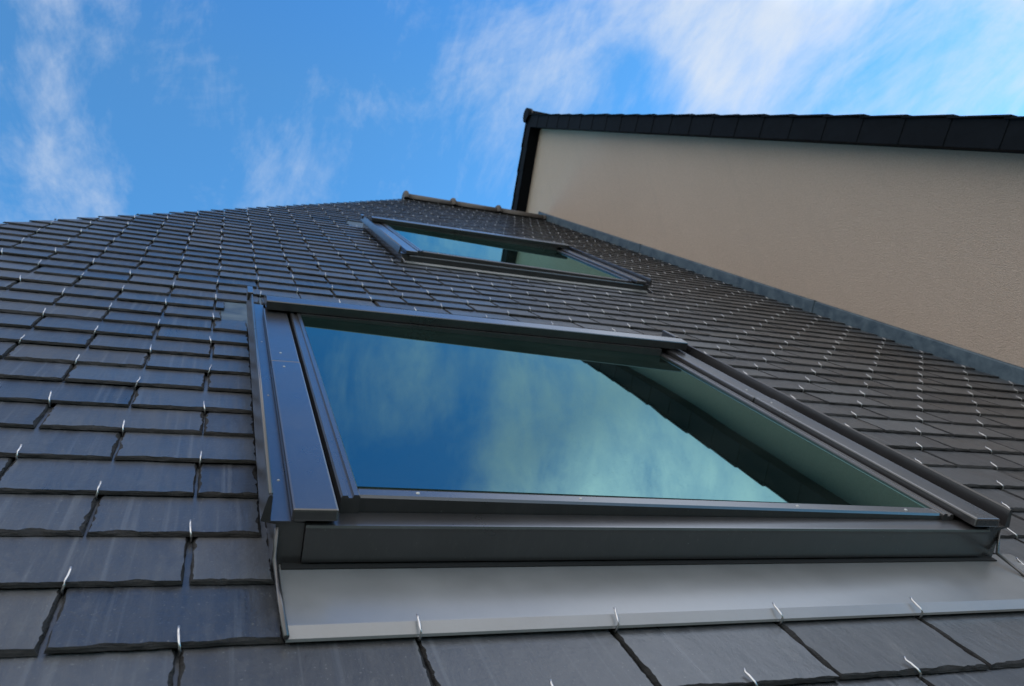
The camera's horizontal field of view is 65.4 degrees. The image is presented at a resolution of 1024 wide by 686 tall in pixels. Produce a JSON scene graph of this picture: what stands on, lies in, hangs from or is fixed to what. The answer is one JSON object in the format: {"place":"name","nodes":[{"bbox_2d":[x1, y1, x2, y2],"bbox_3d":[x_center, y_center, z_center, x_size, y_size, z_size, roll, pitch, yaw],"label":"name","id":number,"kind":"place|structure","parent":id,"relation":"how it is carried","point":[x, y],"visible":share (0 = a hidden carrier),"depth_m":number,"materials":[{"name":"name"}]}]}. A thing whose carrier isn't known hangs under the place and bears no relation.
{"place":"outdoors","nodes":[
{"label":"outdoors","id":0,"kind":"place"},
{"bbox_2d":[0,190,1023,685],"bbox_3d":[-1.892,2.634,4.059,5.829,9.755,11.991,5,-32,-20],"label":"slate roofed house","id":1,"kind":"structure","parent":0,"point":[414,440],"depth_m":1.16,"materials":[{"name":"grey stone"}]},
{"bbox_2d":[345,214,653,293],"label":"roof window","id":2,"kind":"structure","parent":1,"relation":"in","point":[429,245],"depth_m":3.71,"materials":[{"name":"glass"}]},
{"bbox_2d":[221,286,1023,642],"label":"roof window","id":3,"kind":"structure","parent":1,"relation":"in","point":[467,475],"depth_m":1.11,"materials":[{"name":"glass"}]},
{"bbox_2d":[0,0,1023,223],"label":"sky","id":4,"kind":"structure","parent":0,"point":[108,107],"materials":[{"name":"blue"}]},
{"label":"ground","id":5,"kind":"structure","parent":0,"visible":0},
{"bbox_2d":[511,108,1023,367],"bbox_3d":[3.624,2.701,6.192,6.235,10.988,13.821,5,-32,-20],"label":"gable house","id":6,"kind":"structure","parent":5,"relation":"on","point":[914,224],"depth_m":3.95,"materials":[{"name":"paint"}]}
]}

